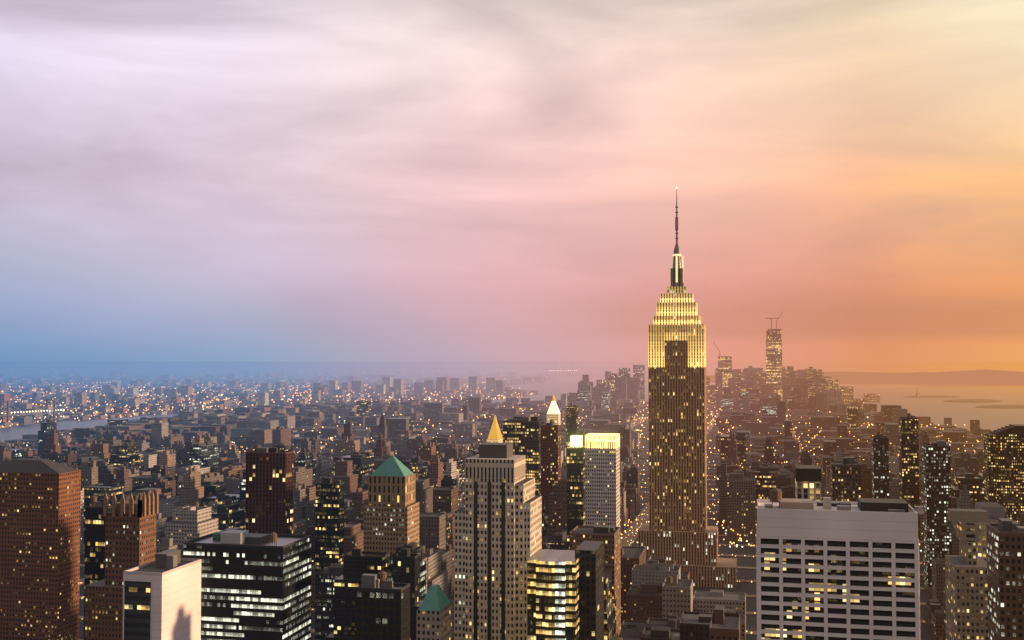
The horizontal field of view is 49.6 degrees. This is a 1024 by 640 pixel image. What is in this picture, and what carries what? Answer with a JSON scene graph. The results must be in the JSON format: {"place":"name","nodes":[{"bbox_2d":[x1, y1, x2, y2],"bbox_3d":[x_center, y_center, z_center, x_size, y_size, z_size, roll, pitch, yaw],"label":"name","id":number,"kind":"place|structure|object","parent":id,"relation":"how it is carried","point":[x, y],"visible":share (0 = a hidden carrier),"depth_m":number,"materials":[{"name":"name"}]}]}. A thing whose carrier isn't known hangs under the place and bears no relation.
{"place":"outdoors","nodes":[
{"label":"outdoors","id":0,"kind":"place"},
{"bbox_2d":[84,489,158,639],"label":"gothic tower","id":1,"kind":"structure","parent":0,"point":[130,542],"depth_m":706.63,"materials":[{"name":"brown brick"}]},
{"bbox_2d":[418,584,450,610],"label":"roof","id":2,"kind":"structure","parent":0,"point":[435,598],"depth_m":583.71,"materials":[{"name":"green metal"}]},
{"bbox_2d":[0,361,1023,639],"bbox_3d":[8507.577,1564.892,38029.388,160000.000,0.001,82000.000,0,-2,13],"label":"ground","id":3,"kind":"structure","parent":0,"point":[744,561],"depth_m":5425.37,"materials":[{"name":"grey"}]},
{"bbox_2d":[0,398,69,421],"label":"river bridge","id":4,"kind":"structure","parent":3,"relation":"on","point":[54,412],"depth_m":4200.75,"materials":[{"name":"grey metal"}]},
{"bbox_2d":[0,470,80,639],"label":"brick tower","id":5,"kind":"structure","parent":3,"relation":"on","point":[39,552],"depth_m":857.38,"materials":[{"name":"brown brick"}]},
{"bbox_2d":[0,458,77,472],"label":"roof","id":6,"kind":"structure","parent":5,"relation":"attached to","point":[33,465],"depth_m":866.22,"materials":[{"name":"stone"}]},
{"bbox_2d":[84,499,111,633],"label":"black slab","id":7,"kind":"structure","parent":3,"relation":"on","point":[95,520],"depth_m":777.78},
{"bbox_2d":[122,549,200,639],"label":"white block","id":8,"kind":"structure","parent":3,"relation":"on","point":[162,596],"depth_m":498.03,"materials":[{"name":"white concrete"}]},
{"bbox_2d":[183,527,310,639],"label":"office building","id":9,"kind":"structure","parent":3,"relation":"on","point":[255,586],"depth_m":603.98,"materials":[{"name":"black glass"}]},
{"bbox_2d":[245,447,293,534],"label":"red granite tower","id":10,"kind":"structure","parent":3,"relation":"on","point":[269,490],"depth_m":1019.68,"materials":[{"name":"brown stone"}]},
{"bbox_2d":[315,477,343,571],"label":"building","id":11,"kind":"structure","parent":3,"relation":"on","point":[329,537],"depth_m":1058.39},
{"bbox_2d":[356,574,409,639],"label":"building","id":12,"kind":"structure","parent":3,"relation":"on","point":[383,611],"depth_m":501.76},
{"bbox_2d":[364,473,426,593],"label":"high-rise building","id":13,"kind":"structure","parent":3,"relation":"on","point":[391,515],"depth_m":838.16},
{"bbox_2d":[370,456,413,476],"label":"pyramidal roof","id":14,"kind":"structure","parent":13,"relation":"attached to","point":[392,466],"depth_m":845.46,"materials":[{"name":"green metal"}]},
{"bbox_2d":[416,602,451,639],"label":"copper roof building","id":15,"kind":"structure","parent":3,"relation":"on","point":[433,625],"depth_m":579.04,"materials":[{"name":"beige stone"}]},
{"bbox_2d":[0,370,983,550],"bbox_3d":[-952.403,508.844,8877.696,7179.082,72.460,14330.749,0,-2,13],"label":"city lamps","id":16,"kind":"object","parent":3,"relation":"on","point":[413,425],"visible":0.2,"depth_m":4915.27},
{"bbox_2d":[487,438,502,442],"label":"spire base","id":17,"kind":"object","parent":3,"relation":"on","point":[496,440],"depth_m":1904.04,"materials":[{"name":"beige"}]},
{"bbox_2d":[488,415,502,438],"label":"pyramidal roof","id":18,"kind":"structure","parent":17,"relation":"attached to","point":[495,432],"depth_m":1912.77,"materials":[{"name":"gold metal"}]},
{"bbox_2d":[454,442,541,639],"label":"limestone tower","id":19,"kind":"structure","parent":3,"relation":"on","point":[495,464],"depth_m":614.09,"materials":[{"name":"beige stone"}]},
{"bbox_2d":[474,482,504,639],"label":"window strips","id":20,"kind":"object","parent":19,"relation":"attached to","point":[489,560],"visible":1,"depth_m":613.29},
{"bbox_2d":[79,403,926,639],"bbox_3d":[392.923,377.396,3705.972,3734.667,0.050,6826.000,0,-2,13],"label":"city buildings","id":21,"kind":"structure","parent":3,"relation":"on","point":[629,536],"depth_m":1644.38,"materials":[{"name":"grey"}]},
{"bbox_2d":[0,364,1023,639],"bbox_3d":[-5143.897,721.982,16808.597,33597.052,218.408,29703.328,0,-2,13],"label":"city blocks","id":22,"kind":"structure","parent":3,"relation":"on","point":[758,426],"depth_m":2596.74,"materials":[{"name":"brown concrete"}]},
{"bbox_2d":[0,376,1023,441],"bbox_3d":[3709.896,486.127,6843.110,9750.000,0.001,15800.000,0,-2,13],"label":"water surface","id":23,"kind":"object","parent":3,"relation":"on","point":[940,409],"visible":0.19,"depth_m":6415.83,"materials":[{"name":"grey liquid"}]},
{"bbox_2d":[903,395,958,397],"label":"island statue","id":24,"kind":"object","parent":23,"relation":"on","point":[930,396],"visible":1,"depth_m":7201.45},
{"bbox_2d":[945,399,1000,401],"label":"island","id":25,"kind":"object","parent":23,"relation":"on","point":[972,400],"visible":1,"depth_m":6518.02,"materials":[{"name":"brown"}]},
{"bbox_2d":[976,405,1023,407],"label":"island","id":26,"kind":"structure","parent":23,"relation":"on","point":[1004,406],"depth_m":5705.77,"materials":[{"name":"brown"}]},
{"bbox_2d":[503,416,544,495],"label":"dark tower","id":27,"kind":"structure","parent":3,"relation":"on","point":[522,434],"depth_m":1426.42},
{"bbox_2d":[541,421,560,517],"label":"skyscraper","id":28,"kind":"structure","parent":3,"relation":"on","point":[550,454],"depth_m":1317.55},
{"bbox_2d":[547,414,560,424],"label":"clock tower","id":29,"kind":"structure","parent":3,"relation":"on","point":[556,418],"depth_m":2078.56,"materials":[{"name":"beige"}]},
{"bbox_2d":[547,401,559,413],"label":"pyramid roof","id":30,"kind":"structure","parent":29,"relation":"on","point":[553,408],"depth_m":2082.73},
{"bbox_2d":[548,361,577,374],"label":"suspension bridge","id":31,"kind":"structure","parent":3,"relation":"on","point":[555,371],"depth_m":15588.99,"materials":[{"name":"grey metal"}]},
{"bbox_2d":[527,541,603,639],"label":"office building","id":32,"kind":"structure","parent":3,"relation":"on","point":[565,594],"depth_m":565.00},
{"bbox_2d":[566,404,577,457],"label":"skyscraper","id":33,"kind":"structure","parent":3,"relation":"on","point":[571,420],"depth_m":2121.21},
{"bbox_2d":[567,446,584,549],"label":"skyscraper","id":34,"kind":"structure","parent":3,"relation":"on","point":[575,486],"depth_m":1108.07,"materials":[{"name":"green"}]},
{"bbox_2d":[570,525,620,636],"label":"building","id":35,"kind":"structure","parent":3,"relation":"on","point":[610,536],"depth_m":805.01,"materials":[{"name":"beige concrete"}]},
{"bbox_2d":[596,380,606,388],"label":"downtown tower","id":36,"kind":"structure","parent":3,"relation":"on","point":[600,384],"depth_m":5831.27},
{"bbox_2d":[585,433,619,526],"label":"skyscraper","id":37,"kind":"structure","parent":3,"relation":"on","point":[602,479],"depth_m":1002.75,"materials":[{"name":"grey concrete"}]},
{"bbox_2d":[608,373,618,393],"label":"downtown tower","id":38,"kind":"structure","parent":3,"relation":"on","point":[612,381],"depth_m":5917.73,"materials":[{"name":"grey concrete"}]},
{"bbox_2d":[619,368,629,376],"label":"downtown tower","id":39,"kind":"structure","parent":3,"relation":"on","point":[623,372],"depth_m":6007.24,"materials":[{"name":"grey concrete"}]},
{"bbox_2d":[633,365,644,402],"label":"downtown tower","id":40,"kind":"structure","parent":3,"relation":"on","point":[638,371],"depth_m":6185.09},
{"bbox_2d":[638,286,736,587],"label":"skyscraper","id":41,"kind":"structure","parent":3,"relation":"on","point":[680,532],"depth_m":1237.26,"materials":[{"name":"brown stone"}]},
{"bbox_2d":[671,243,683,286],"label":"skyscraper spire","id":42,"kind":"structure","parent":41,"relation":"on","point":[680,282],"depth_m":1258.30,"materials":[{"name":"grey metal"}]},
{"bbox_2d":[675,188,678,242],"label":"antenna","id":43,"kind":"object","parent":42,"relation":"on","point":[676,224],"visible":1,"depth_m":1263.90,"materials":[{"name":"grey metal"}]},
{"bbox_2d":[673,254,682,281],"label":"mast light","id":44,"kind":"object","parent":42,"relation":"attached to","point":[676,255],"visible":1,"depth_m":1256.59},
{"bbox_2d":[706,376,709,401],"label":"downtown tower","id":45,"kind":"structure","parent":3,"relation":"on","point":[707,386],"depth_m":6300.27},
{"bbox_2d":[718,356,731,387],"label":"second tower under construction","id":46,"kind":"structure","parent":3,"relation":"on","point":[725,366],"depth_m":5937.88,"materials":[{"name":"grey metal"}]},
{"bbox_2d":[757,372,765,387],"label":"downtown tower","id":47,"kind":"structure","parent":3,"relation":"on","point":[761,375],"depth_m":6140.98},
{"bbox_2d":[766,329,781,400],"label":"tower under construction","id":48,"kind":"structure","parent":3,"relation":"on","point":[773,358],"depth_m":5739.35,"materials":[{"name":"grey metal"}]},
{"bbox_2d":[765,313,781,328],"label":"tower cranes","id":49,"kind":"object","parent":48,"relation":"on","point":[771,321],"depth_m":5778.68},
{"bbox_2d":[795,465,820,500],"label":"finned tower","id":50,"kind":"structure","parent":3,"relation":"on","point":[807,481],"depth_m":770.40,"materials":[{"name":"black"}]},
{"bbox_2d":[833,380,838,391],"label":"downtown tower","id":51,"kind":"structure","parent":3,"relation":"on","point":[835,384],"depth_m":6051.83,"materials":[{"name":"brown concrete"}]},
{"bbox_2d":[756,497,923,639],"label":"office building","id":52,"kind":"structure","parent":3,"relation":"on","point":[827,568],"depth_m":430.36,"materials":[{"name":"grey concrete"}]},
{"bbox_2d":[830,457,860,501],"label":"tower","id":53,"kind":"structure","parent":3,"relation":"on","point":[845,479],"depth_m":956.53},
{"bbox_2d":[838,387,852,401],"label":"downtown tower","id":54,"kind":"structure","parent":3,"relation":"on","point":[847,394],"depth_m":6325.17,"materials":[{"name":"brown"}]},
{"bbox_2d":[853,399,864,405],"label":"downtown tower","id":55,"kind":"structure","parent":3,"relation":"on","point":[862,401],"depth_m":5829.50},
{"bbox_2d":[863,393,879,400],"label":"downtown tower","id":56,"kind":"structure","parent":3,"relation":"on","point":[871,396],"depth_m":6487.21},
{"bbox_2d":[871,433,888,498],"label":"dark tower","id":57,"kind":"structure","parent":3,"relation":"on","point":[880,465],"depth_m":1330.52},
{"bbox_2d":[898,415,919,554],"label":"dark tower","id":58,"kind":"structure","parent":3,"relation":"on","point":[908,460],"depth_m":1418.10,"materials":[{"name":"black glass"}]},
{"bbox_2d":[922,440,951,592],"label":"building","id":59,"kind":"structure","parent":3,"relation":"on","point":[936,493],"depth_m":1174.50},
{"bbox_2d":[945,508,987,639],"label":"high-rise building","id":60,"kind":"structure","parent":3,"relation":"on","point":[966,596],"depth_m":599.75,"materials":[{"name":"brown concrete"}]},
{"bbox_2d":[975,502,1012,561],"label":"pale block","id":61,"kind":"structure","parent":3,"relation":"on","point":[995,511],"depth_m":709.65,"materials":[{"name":"grey concrete"}]},
{"bbox_2d":[984,424,1023,523],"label":"high-rise building","id":62,"kind":"structure","parent":3,"relation":"on","point":[1004,466],"depth_m":1207.30,"materials":[{"name":"brown concrete"}]},
{"bbox_2d":[986,518,1023,639],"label":"slab","id":63,"kind":"structure","parent":3,"relation":"on","point":[1005,564],"depth_m":518.53,"materials":[{"name":"concrete"}]},
{"bbox_2d":[0,0,1023,361],"label":"sky","id":64,"kind":"structure","parent":0,"point":[181,180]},
{"bbox_2d":[3,403,1023,636],"bbox_3d":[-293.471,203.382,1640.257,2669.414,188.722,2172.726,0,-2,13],"label":"roof water tanks","id":65,"kind":"object","parent":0,"point":[775,494],"visible":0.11,"depth_m":1049.37,"materials":[{"name":"brown wood"}]},
{"bbox_2d":[570,435,581,446],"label":"illuminated sign","id":66,"kind":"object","parent":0,"point":[575,440],"depth_m":1112.63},
{"bbox_2d":[709,385,717,407],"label":"downtown tower","id":67,"kind":"structure","parent":0,"point":[713,390],"depth_m":5603.87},
{"bbox_2d":[710,369,1023,384],"bbox_3d":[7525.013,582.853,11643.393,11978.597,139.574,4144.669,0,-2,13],"label":"hills","id":68,"kind":"structure","parent":0,"point":[984,377],"depth_m":10869.96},
{"bbox_2d":[930,385,1021,386],"bbox_3d":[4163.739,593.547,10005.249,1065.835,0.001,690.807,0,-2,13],"label":"island","id":69,"kind":"structure","parent":0,"point":[975,385],"depth_m":10119.33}
]}

